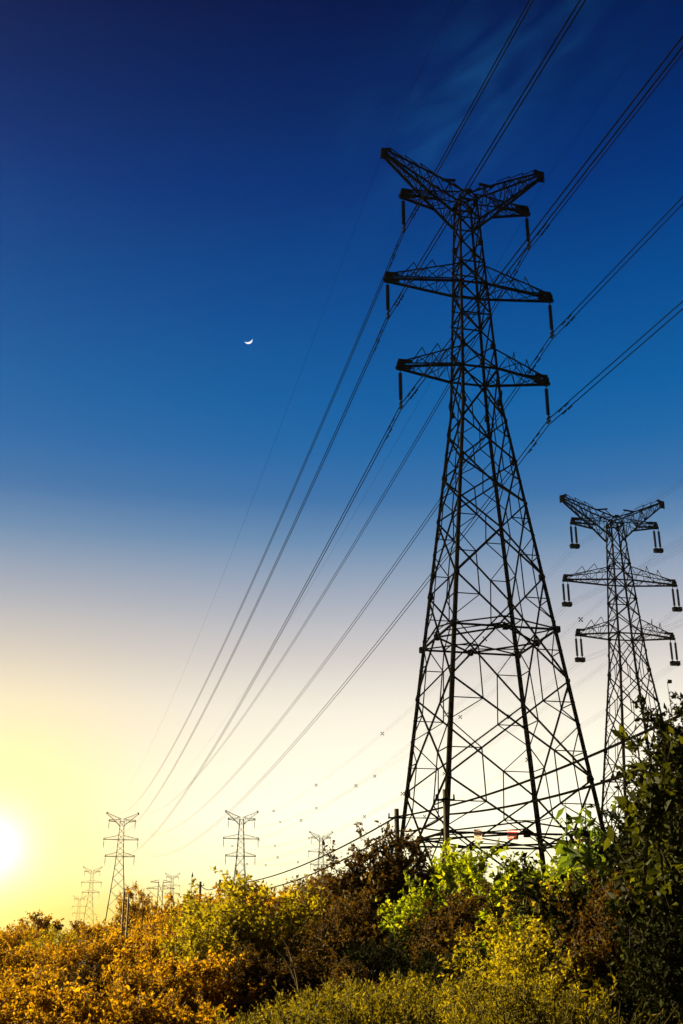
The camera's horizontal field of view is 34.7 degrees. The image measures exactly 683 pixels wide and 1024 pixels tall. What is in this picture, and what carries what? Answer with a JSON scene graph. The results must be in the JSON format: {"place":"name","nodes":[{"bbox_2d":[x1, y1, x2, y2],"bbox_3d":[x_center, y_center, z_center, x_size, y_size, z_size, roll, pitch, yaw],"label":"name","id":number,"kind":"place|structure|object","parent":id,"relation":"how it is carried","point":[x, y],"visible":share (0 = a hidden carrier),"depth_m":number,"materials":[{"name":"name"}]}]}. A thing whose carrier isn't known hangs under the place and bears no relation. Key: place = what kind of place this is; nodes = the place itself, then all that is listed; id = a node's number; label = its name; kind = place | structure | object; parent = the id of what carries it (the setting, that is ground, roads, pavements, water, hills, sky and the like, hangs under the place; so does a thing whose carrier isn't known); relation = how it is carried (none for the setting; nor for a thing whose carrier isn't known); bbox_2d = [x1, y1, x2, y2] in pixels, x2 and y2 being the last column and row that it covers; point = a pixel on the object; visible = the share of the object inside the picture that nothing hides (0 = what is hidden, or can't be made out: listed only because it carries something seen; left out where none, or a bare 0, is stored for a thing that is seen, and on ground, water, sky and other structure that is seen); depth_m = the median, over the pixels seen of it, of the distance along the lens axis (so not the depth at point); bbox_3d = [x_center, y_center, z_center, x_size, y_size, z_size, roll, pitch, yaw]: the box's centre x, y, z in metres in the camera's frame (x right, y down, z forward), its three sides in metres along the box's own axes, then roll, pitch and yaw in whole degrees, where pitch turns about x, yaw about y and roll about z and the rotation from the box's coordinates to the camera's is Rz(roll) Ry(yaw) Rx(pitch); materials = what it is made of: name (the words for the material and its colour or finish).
{"place":"outdoors","nodes":[
{"label":"outdoors","id":0,"kind":"place"},
{"bbox_2d":[308,831,333,879],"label":"lattice pylon","id":1,"kind":"object","parent":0,"point":[319,864],"visible":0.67,"depth_m":613.42,"materials":[{"name":"metal"}]},
{"bbox_2d":[0,0,682,942],"label":"sky","id":2,"kind":"structure","parent":0,"point":[184,183],"materials":[{"name":"blue"}]},
{"bbox_3d":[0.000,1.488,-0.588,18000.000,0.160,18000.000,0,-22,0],"label":"ground","id":3,"kind":"structure","parent":0,"visible":0},
{"bbox_2d":[0,964,16,1009],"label":"shrub","id":4,"kind":"object","parent":3,"relation":"on","point":[3,974],"visible":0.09,"depth_m":16.72,"materials":[{"name":"orange plant"}]},
{"bbox_2d":[0,918,52,963],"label":"shrub","id":5,"kind":"object","parent":3,"relation":"on","point":[16,939],"visible":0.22,"depth_m":40.79,"materials":[{"name":"orange plant"}]},
{"bbox_2d":[0,971,55,1023],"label":"shrub","id":6,"kind":"object","parent":3,"relation":"on","point":[3,988],"visible":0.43,"depth_m":11.07,"materials":[{"name":"orange plant"}]},
{"bbox_2d":[12,917,49,938],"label":"tree","id":7,"kind":"object","parent":3,"relation":"on","point":[21,922],"visible":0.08,"depth_m":98.99,"materials":[{"name":"brown plant"}]},
{"bbox_2d":[0,933,65,991],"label":"shrub","id":8,"kind":"object","parent":3,"relation":"on","point":[20,958],"visible":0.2,"depth_m":25.80,"materials":[{"name":"orange plant"}]},
{"bbox_2d":[0,954,67,1023],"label":"shrub","id":9,"kind":"object","parent":3,"relation":"on","point":[29,979],"visible":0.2,"depth_m":15.99,"materials":[{"name":"orange plant"}]},
{"bbox_2d":[0,977,74,1023],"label":"shrub","id":10,"kind":"object","parent":3,"relation":"on","point":[36,1018],"visible":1,"depth_m":10.55,"materials":[{"name":"orange plant"}]},
{"bbox_2d":[24,909,63,948],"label":"tree","id":11,"kind":"object","parent":3,"relation":"on","point":[43,923],"visible":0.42,"depth_m":76.26,"materials":[{"name":"brown plant"}]},
{"bbox_2d":[16,925,86,960],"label":"shrub","id":12,"kind":"object","parent":3,"relation":"on","point":[57,939],"visible":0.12,"depth_m":37.74,"materials":[{"name":"yellow plant"}]},
{"bbox_2d":[6,965,109,1023],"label":"shrub","id":13,"kind":"object","parent":3,"relation":"on","point":[69,994],"visible":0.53,"depth_m":11.18,"materials":[{"name":"orange plant"}]},
{"bbox_2d":[29,927,123,992],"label":"shrub","id":14,"kind":"object","parent":3,"relation":"on","point":[73,953],"visible":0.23,"depth_m":24.02,"materials":[{"name":"orange plant"}]},
{"bbox_2d":[69,919,94,939],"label":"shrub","id":15,"kind":"object","parent":3,"relation":"on","point":[75,925],"visible":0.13,"depth_m":91.15,"materials":[{"name":"brown plant"}]},
{"bbox_2d":[49,953,116,1023],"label":"shrub","id":16,"kind":"object","parent":3,"relation":"on","point":[82,980],"visible":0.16,"depth_m":15.58,"materials":[{"name":"orange plant"}]},
{"bbox_2d":[51,916,119,949],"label":"shrub","id":17,"kind":"object","parent":3,"relation":"on","point":[98,931],"visible":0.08,"depth_m":40.01,"materials":[{"name":"orange plant"}]},
{"bbox_2d":[81,866,101,925],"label":"lattice pylon","id":18,"kind":"object","parent":3,"relation":"on","point":[91,887],"visible":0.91,"depth_m":786.88,"materials":[{"name":"metal"}]},
{"bbox_2d":[54,978,149,1023],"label":"shrub","id":19,"kind":"object","parent":3,"relation":"on","point":[126,1017],"visible":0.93,"depth_m":10.83,"materials":[{"name":"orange plant"}]},
{"bbox_2d":[77,917,162,980],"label":"shrub","id":20,"kind":"object","parent":3,"relation":"on","point":[107,942],"visible":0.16,"depth_m":24.43,"materials":[{"name":"orange plant"}]},
{"bbox_2d":[103,812,138,925],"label":"lattice pylon","id":21,"kind":"object","parent":3,"relation":"on","point":[118,835],"visible":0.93,"depth_m":456.47,"materials":[{"name":"metal"}]},
{"bbox_2d":[120,891,124,940],"bbox_3d":[-6.827,13.530,33.776,0.092,3.454,0.080,0,-22,0],"label":"utility pole","id":22,"kind":"object","parent":3,"relation":"on","point":[122,920],"visible":0.4,"depth_m":34.15,"materials":[{"name":"concrete"}]},
{"bbox_2d":[115,889,131,931],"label":"poplar","id":23,"kind":"object","parent":3,"relation":"on","point":[120,908],"visible":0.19,"depth_m":66.50,"materials":[{"name":"brown plant"}]},
{"bbox_2d":[125,894,129,937],"bbox_3d":[-6.861,13.924,34.705,0.092,3.403,0.080,0,-22,0],"label":"utility pole","id":24,"kind":"object","parent":3,"relation":"on","point":[127,916],"visible":0.4,"depth_m":35.07,"materials":[{"name":"concrete"}]},
{"bbox_2d":[97,910,159,953],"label":"shrub","id":25,"kind":"object","parent":3,"relation":"on","point":[136,926],"visible":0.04,"depth_m":36.70,"materials":[{"name":"orange plant"}]},
{"bbox_2d":[119,881,140,933],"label":"poplar","id":26,"kind":"object","parent":3,"relation":"on","point":[133,906],"visible":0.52,"depth_m":64.70,"materials":[{"name":"brown plant"}]},
{"bbox_2d":[133,886,147,931],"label":"poplar","id":27,"kind":"object","parent":3,"relation":"on","point":[140,901],"visible":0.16,"depth_m":66.77,"materials":[{"name":"brown plant"}]},
{"bbox_2d":[83,943,198,1018],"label":"shrub","id":28,"kind":"object","parent":3,"relation":"on","point":[157,987],"visible":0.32,"depth_m":15.28,"materials":[{"name":"orange plant"}]},
{"bbox_2d":[112,913,179,992],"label":"shrub","id":29,"kind":"object","parent":3,"relation":"on","point":[126,953],"visible":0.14,"depth_m":23.53,"materials":[{"name":"orange plant"}]},
{"bbox_2d":[139,889,153,922],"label":"poplar","id":30,"kind":"object","parent":3,"relation":"on","point":[145,901],"visible":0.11,"depth_m":67.81,"materials":[{"name":"brown plant"}]},
{"bbox_2d":[80,971,223,1023],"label":"shrub","id":31,"kind":"object","parent":3,"relation":"on","point":[125,996],"visible":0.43,"depth_m":11.27,"materials":[{"name":"orange plant"}]},
{"bbox_2d":[146,880,174,910],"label":"lattice pylon","id":32,"kind":"object","parent":3,"relation":"on","point":[158,886],"visible":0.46,"depth_m":896.77,"materials":[{"name":"metal"}]},
{"bbox_2d":[148,892,185,928],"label":"tree","id":33,"kind":"object","parent":3,"relation":"on","point":[171,900],"visible":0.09,"depth_m":85.13,"materials":[{"name":"brown plant"}]},
{"bbox_2d":[138,894,205,949],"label":"shrub","id":34,"kind":"object","parent":3,"relation":"on","point":[159,919],"visible":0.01,"depth_m":34.11,"materials":[{"name":"yellow plant"}]},
{"bbox_2d":[141,910,220,1005],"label":"shrub","id":35,"kind":"object","parent":3,"relation":"on","point":[157,961],"visible":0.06,"depth_m":22.87,"materials":[{"name":"orange plant"}]},
{"bbox_2d":[143,987,236,1023],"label":"shrub","id":36,"kind":"object","parent":3,"relation":"on","point":[155,1017],"visible":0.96,"depth_m":10.97,"materials":[{"name":"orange plant"}]},
{"bbox_2d":[126,940,269,1023],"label":"shrub","id":37,"kind":"object","parent":3,"relation":"on","point":[211,968],"visible":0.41,"depth_m":15.83,"materials":[{"name":"orange plant"}]},
{"bbox_2d":[158,893,251,933],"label":"shrub","id":38,"kind":"object","parent":3,"relation":"on","point":[188,905],"visible":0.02,"depth_m":32.43,"materials":[{"name":"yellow plant"}]},
{"bbox_2d":[177,882,281,938],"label":"shrub","id":39,"kind":"object","parent":3,"relation":"on","point":[270,901],"visible":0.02,"depth_m":33.68,"materials":[{"name":"green plant"}]},
{"bbox_2d":[155,898,308,1011],"bbox_3d":[-2.384,8.791,21.246,2.927,2.494,3.070,19,-29,-40],"label":"shrub","id":40,"kind":"object","parent":3,"relation":"on","point":[191,940],"visible":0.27,"depth_m":20.96,"materials":[{"name":"yellow plant"}]},
{"bbox_2d":[196,881,277,911],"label":"tree","id":41,"kind":"object","parent":3,"relation":"on","point":[213,901],"visible":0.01,"depth_m":75.00,"materials":[{"name":"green plant"}]},
{"bbox_2d":[223,810,258,882],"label":"lattice pylon","id":42,"kind":"object","parent":3,"relation":"on","point":[243,838],"visible":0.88,"depth_m":353.86,"materials":[{"name":"metal"}]},
{"bbox_2d":[209,940,293,1023],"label":"shrub","id":43,"kind":"object","parent":3,"relation":"on","point":[251,971],"visible":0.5,"depth_m":16.26,"materials":[{"name":"red plant"}]},
{"bbox_2d":[179,866,328,994],"bbox_3d":[-1.782,8.827,22.188,3.423,3.130,3.590,-7,-23,17],"label":"shrub","id":44,"kind":"object","parent":3,"relation":"on","point":[298,912],"visible":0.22,"depth_m":22.13,"materials":[{"name":"yellow plant"}]},
{"bbox_2d":[236,879,276,914],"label":"tree","id":45,"kind":"object","parent":3,"relation":"on","point":[261,884],"visible":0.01,"depth_m":70.51,"materials":[{"name":"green plant"}]},
{"bbox_2d":[246,877,305,954],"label":"shrub","id":46,"kind":"object","parent":3,"relation":"on","point":[284,891],"visible":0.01,"depth_m":33.73,"materials":[{"name":"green plant"}]},
{"bbox_2d":[268,931,301,999],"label":"bare branch","id":47,"kind":"object","parent":3,"relation":"on","point":[296,981],"visible":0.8,"depth_m":15.07,"materials":[{"name":"brown plant"}]},
{"bbox_2d":[244,873,336,906],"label":"tree","id":48,"kind":"object","parent":3,"relation":"on","point":[313,882],"depth_m":65.41,"materials":[{"name":"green plant"}]},
{"bbox_2d":[250,946,332,1013],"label":"shrub","id":49,"kind":"object","parent":3,"relation":"on","point":[305,976],"visible":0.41,"depth_m":15.93,"materials":[{"name":"red plant"}]},
{"bbox_2d":[266,864,339,963],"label":"shrub","id":50,"kind":"object","parent":3,"relation":"on","point":[324,893],"visible":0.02,"depth_m":29.13,"materials":[{"name":"red plant"}]},
{"bbox_2d":[271,886,405,975],"bbox_3d":[0.161,8.356,20.359,2.385,2.646,2.041,-17,-27,36],"label":"shrub","id":51,"kind":"object","parent":3,"relation":"on","point":[345,926],"visible":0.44,"depth_m":20.36,"materials":[{"name":"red plant"}]},
{"bbox_2d":[304,953,383,1004],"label":"shrub","id":52,"kind":"object","parent":3,"relation":"on","point":[337,977],"visible":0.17,"depth_m":15.50,"materials":[{"name":"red plant"}]},
{"bbox_2d":[301,820,446,931],"bbox_3d":[0.853,9.054,24.316,3.853,4.274,3.296,1,-22,-3],"label":"shrub","id":53,"kind":"object","parent":3,"relation":"on","point":[394,865],"visible":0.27,"depth_m":24.31,"materials":[{"name":"brown plant"}]},
{"bbox_2d":[388,809,404,854],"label":"utility pole","id":54,"kind":"object","parent":3,"relation":"on","point":[396,819],"visible":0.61,"depth_m":57.88,"materials":[{"name":"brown wood"}]},
{"bbox_2d":[219,764,655,890],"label":"overhead cable","id":55,"kind":"object","parent":54,"relation":"attached to","point":[559,794],"visible":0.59,"depth_m":42.03,"materials":[{"name":"black metal"}]},
{"bbox_2d":[200,715,680,889],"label":"overhead cable","id":56,"kind":"object","parent":54,"relation":"attached to","point":[578,760],"visible":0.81,"depth_m":42.92,"materials":[{"name":"black metal"}]},
{"bbox_2d":[335,922,468,987],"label":"shrub","id":57,"kind":"object","parent":3,"relation":"on","point":[387,957],"visible":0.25,"depth_m":16.42,"materials":[{"name":"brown plant"}]},
{"bbox_2d":[375,869,449,979],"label":"shrub","id":58,"kind":"object","parent":3,"relation":"on","point":[400,912],"visible":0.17,"depth_m":21.56,"materials":[{"name":"green plant"}]},
{"bbox_2d":[187,957,682,1023],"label":"tall weeds","id":59,"kind":"object","parent":3,"relation":"on","point":[408,1001],"visible":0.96,"depth_m":10.22,"materials":[{"name":"green plant"}]},
{"bbox_2d":[385,837,487,904],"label":"shrub","id":60,"kind":"object","parent":3,"relation":"on","point":[452,859],"visible":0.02,"depth_m":25.68,"materials":[{"name":"green plant"}]},
{"bbox_2d":[359,880,528,968],"bbox_3d":[2.158,7.579,18.402,2.980,2.654,2.549,-19,-29,40],"label":"shrub","id":61,"kind":"object","parent":3,"relation":"on","point":[461,916],"visible":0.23,"depth_m":18.53,"materials":[{"name":"red plant"}]},
{"bbox_2d":[435,789,454,861],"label":"utility pole","id":62,"kind":"object","parent":3,"relation":"on","point":[445,799],"visible":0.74,"depth_m":49.20,"materials":[{"name":"brown wood"}]},
{"bbox_2d":[411,938,482,998],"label":"shrub","id":63,"kind":"object","parent":3,"relation":"on","point":[429,960],"visible":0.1,"depth_m":15.36,"materials":[{"name":"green plant"}]},
{"bbox_2d":[428,837,527,918],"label":"shrub","id":64,"kind":"object","parent":3,"relation":"on","point":[444,874],"visible":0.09,"depth_m":23.16,"materials":[{"name":"green plant"}]},
{"bbox_2d":[464,943,497,970],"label":"shrub","id":65,"kind":"object","parent":3,"relation":"on","point":[484,955],"depth_m":15.18,"materials":[{"name":"green plant"}]},
{"bbox_2d":[422,851,549,929],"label":"shrub","id":66,"kind":"object","parent":3,"relation":"on","point":[493,892],"visible":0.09,"depth_m":22.08,"materials":[{"name":"green plant"}]},
{"bbox_2d":[437,889,545,991],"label":"shrub","id":67,"kind":"object","parent":3,"relation":"on","point":[455,965],"visible":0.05,"depth_m":14.84,"materials":[{"name":"green plant"}]},
{"bbox_2d":[380,147,605,877],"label":"lattice pylon","id":68,"kind":"object","parent":3,"relation":"on","point":[394,278],"visible":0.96,"depth_m":83.01,"materials":[{"name":"metal"}]},
{"bbox_2d":[121,0,452,794],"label":"earth wire","id":69,"kind":"object","parent":68,"relation":"attached to","point":[325,306],"visible":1,"depth_m":108.23,"materials":[{"name":"metal"}]},
{"bbox_2d":[129,0,533,809],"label":"power line","id":70,"kind":"object","parent":68,"relation":"hanging from","point":[377,296],"visible":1,"depth_m":93.59,"materials":[{"name":"metal"}]},
{"bbox_2d":[119,0,585,834],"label":"power line","id":71,"kind":"object","parent":68,"relation":"hanging from","point":[399,298],"visible":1,"depth_m":80.21,"materials":[{"name":"metal"}]},
{"bbox_2d":[119,35,682,855],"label":"power line","id":72,"kind":"object","parent":68,"relation":"hanging from","point":[463,329],"visible":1,"depth_m":67.90,"materials":[{"name":"metal"}]},
{"bbox_2d":[148,301,682,856],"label":"power line","id":73,"kind":"object","parent":68,"relation":"hanging from","point":[488,503],"visible":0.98,"depth_m":90.98,"materials":[{"name":"metal"}]},
{"bbox_2d":[151,53,682,813],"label":"power line","id":74,"kind":"object","parent":68,"relation":"hanging from","point":[447,389],"visible":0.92,"depth_m":111.91,"materials":[{"name":"metal"}]},
{"bbox_2d":[165,2,672,790],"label":"earth wire","id":75,"kind":"object","parent":68,"relation":"attached to","point":[445,356],"visible":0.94,"depth_m":106.26,"materials":[{"name":"metal"}]},
{"bbox_2d":[158,196,682,833],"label":"power line","id":76,"kind":"object","parent":68,"relation":"hanging from","point":[482,436],"visible":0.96,"depth_m":94.42,"materials":[{"name":"metal"}]},
{"bbox_2d":[474,829,481,840],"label":"warning sign","id":77,"kind":"object","parent":68,"relation":"attached to","point":[477,834],"visible":1,"depth_m":68.39,"materials":[{"name":"metal"}]},
{"bbox_2d":[507,830,518,839],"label":"warning sign","id":78,"kind":"object","parent":68,"relation":"attached to","point":[512,835],"visible":1,"depth_m":68.86,"materials":[{"name":"metal"}]},
{"bbox_2d":[453,907,534,967],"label":"shrub","id":79,"kind":"object","parent":3,"relation":"on","point":[517,923],"depth_m":17.34,"materials":[{"name":"green plant"}]},
{"bbox_2d":[475,878,592,988],"bbox_3d":[2.647,5.608,13.052,2.007,2.391,2.026,9,-23,-22],"label":"shrub","id":80,"kind":"object","parent":3,"relation":"on","point":[522,940],"visible":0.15,"depth_m":13.12,"materials":[{"name":"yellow plant"}]},
{"bbox_2d":[493,848,575,924],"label":"shrub","id":81,"kind":"object","parent":3,"relation":"on","point":[500,891],"visible":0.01,"depth_m":21.73,"materials":[{"name":"green plant"}]},
{"bbox_2d":[459,919,629,1017],"bbox_3d":[2.123,5.375,11.774,1.724,1.879,1.708,7,-23,-16],"label":"shrub","id":82,"kind":"object","parent":3,"relation":"on","point":[582,981],"visible":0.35,"depth_m":11.70,"materials":[{"name":"yellow plant"}]},
{"bbox_2d":[496,873,600,939],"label":"shrub","id":83,"kind":"object","parent":3,"relation":"on","point":[568,882],"depth_m":17.27,"materials":[{"name":"green plant"}]},
{"bbox_2d":[543,840,598,905],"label":"shrub","id":84,"kind":"object","parent":3,"relation":"on","point":[555,872],"visible":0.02,"depth_m":19.40,"materials":[{"name":"green plant"}]},
{"bbox_2d":[553,817,618,879],"bbox_3d":[4.541,7.543,19.596,1.314,4.206,2.117,-2,-22,5],"label":"sapling","id":85,"kind":"object","parent":3,"relation":"on","point":[576,834],"visible":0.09,"depth_m":20.06,"materials":[{"name":"green plant"}]},
{"bbox_2d":[501,821,674,963],"bbox_3d":[3.551,5.494,13.775,3.035,3.144,3.790,-13,-25,29],"label":"shrub","id":86,"kind":"object","parent":3,"relation":"on","point":[573,897],"visible":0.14,"depth_m":13.20,"materials":[{"name":"green plant"}]},
{"bbox_2d":[541,941,638,1006],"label":"shrub","id":87,"kind":"object","parent":3,"relation":"on","point":[555,957],"visible":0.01,"depth_m":12.36,"materials":[{"name":"green plant"}]},
{"bbox_2d":[551,799,637,884],"bbox_3d":[3.950,6.153,15.752,1.975,3.923,1.226,13,-25,-30],"label":"sapling","id":88,"kind":"object","parent":3,"relation":"on","point":[565,852],"visible":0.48,"depth_m":16.04,"materials":[{"name":"green plant"}]},
{"bbox_2d":[542,865,681,1023],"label":"shrub","id":89,"kind":"object","parent":3,"relation":"on","point":[586,930],"visible":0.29,"depth_m":11.80,"materials":[{"name":"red plant"}]},
{"bbox_2d":[590,803,633,890],"bbox_3d":[4.363,6.014,15.515,2.006,3.765,1.931,1,-22,-3],"label":"tree","id":90,"kind":"object","parent":3,"relation":"on","point":[620,822],"visible":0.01,"depth_m":16.18,"materials":[{"name":"green plant"}]},
{"bbox_2d":[559,494,682,846],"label":"lattice pylon","id":91,"kind":"object","parent":3,"relation":"on","point":[586,520],"visible":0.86,"depth_m":132.17,"materials":[{"name":"metal"}]},
{"bbox_2d":[224,550,670,847],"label":"power line","id":92,"kind":"object","parent":91,"relation":"hanging from","point":[444,712],"visible":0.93,"depth_m":167.45,"materials":[{"name":"metal"}]},
{"bbox_2d":[231,619,682,865],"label":"power line","id":93,"kind":"object","parent":91,"relation":"hanging from","point":[483,739],"visible":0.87,"depth_m":147.11,"materials":[{"name":"metal"}]},
{"bbox_2d":[235,478,682,826],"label":"power line","id":94,"kind":"object","parent":91,"relation":"hanging from","point":[483,637],"visible":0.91,"depth_m":152.92,"materials":[{"name":"metal"}]},
{"bbox_2d":[259,609,682,847],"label":"power line","id":95,"kind":"object","parent":91,"relation":"hanging from","point":[477,753],"visible":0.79,"depth_m":187.89,"materials":[{"name":"metal"}]},
{"bbox_2d":[265,660,681,865],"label":"power line","id":96,"kind":"object","parent":91,"relation":"hanging from","point":[500,773],"visible":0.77,"depth_m":170.33,"materials":[{"name":"metal"}]},
{"bbox_2d":[265,539,682,826],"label":"power line","id":97,"kind":"object","parent":91,"relation":"hanging from","point":[496,688],"visible":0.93,"depth_m":169.22,"materials":[{"name":"metal"}]},
{"bbox_2d":[560,765,682,920],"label":"tree","id":98,"kind":"object","parent":3,"relation":"on","point":[629,853],"visible":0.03,"depth_m":14.15,"materials":[{"name":"green plant"}]},
{"bbox_2d":[574,896,682,1023],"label":"shrub","id":99,"kind":"object","parent":3,"relation":"on","point":[659,964],"visible":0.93,"depth_m":10.56,"materials":[{"name":"green plant"}]},
{"bbox_2d":[602,724,682,961],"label":"sapling","id":100,"kind":"object","parent":3,"relation":"on","point":[656,801],"visible":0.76,"depth_m":11.77,"materials":[{"name":"green plant"}]},
{"bbox_2d":[614,695,682,869],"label":"tree","id":101,"kind":"object","parent":3,"relation":"on","point":[657,721],"visible":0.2,"depth_m":12.89,"materials":[{"name":"green plant"}]},
{"bbox_2d":[643,679,682,847],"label":"tree","id":102,"kind":"object","parent":3,"relation":"on","point":[675,712],"visible":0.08,"depth_m":14.25,"materials":[{"name":"green plant"}]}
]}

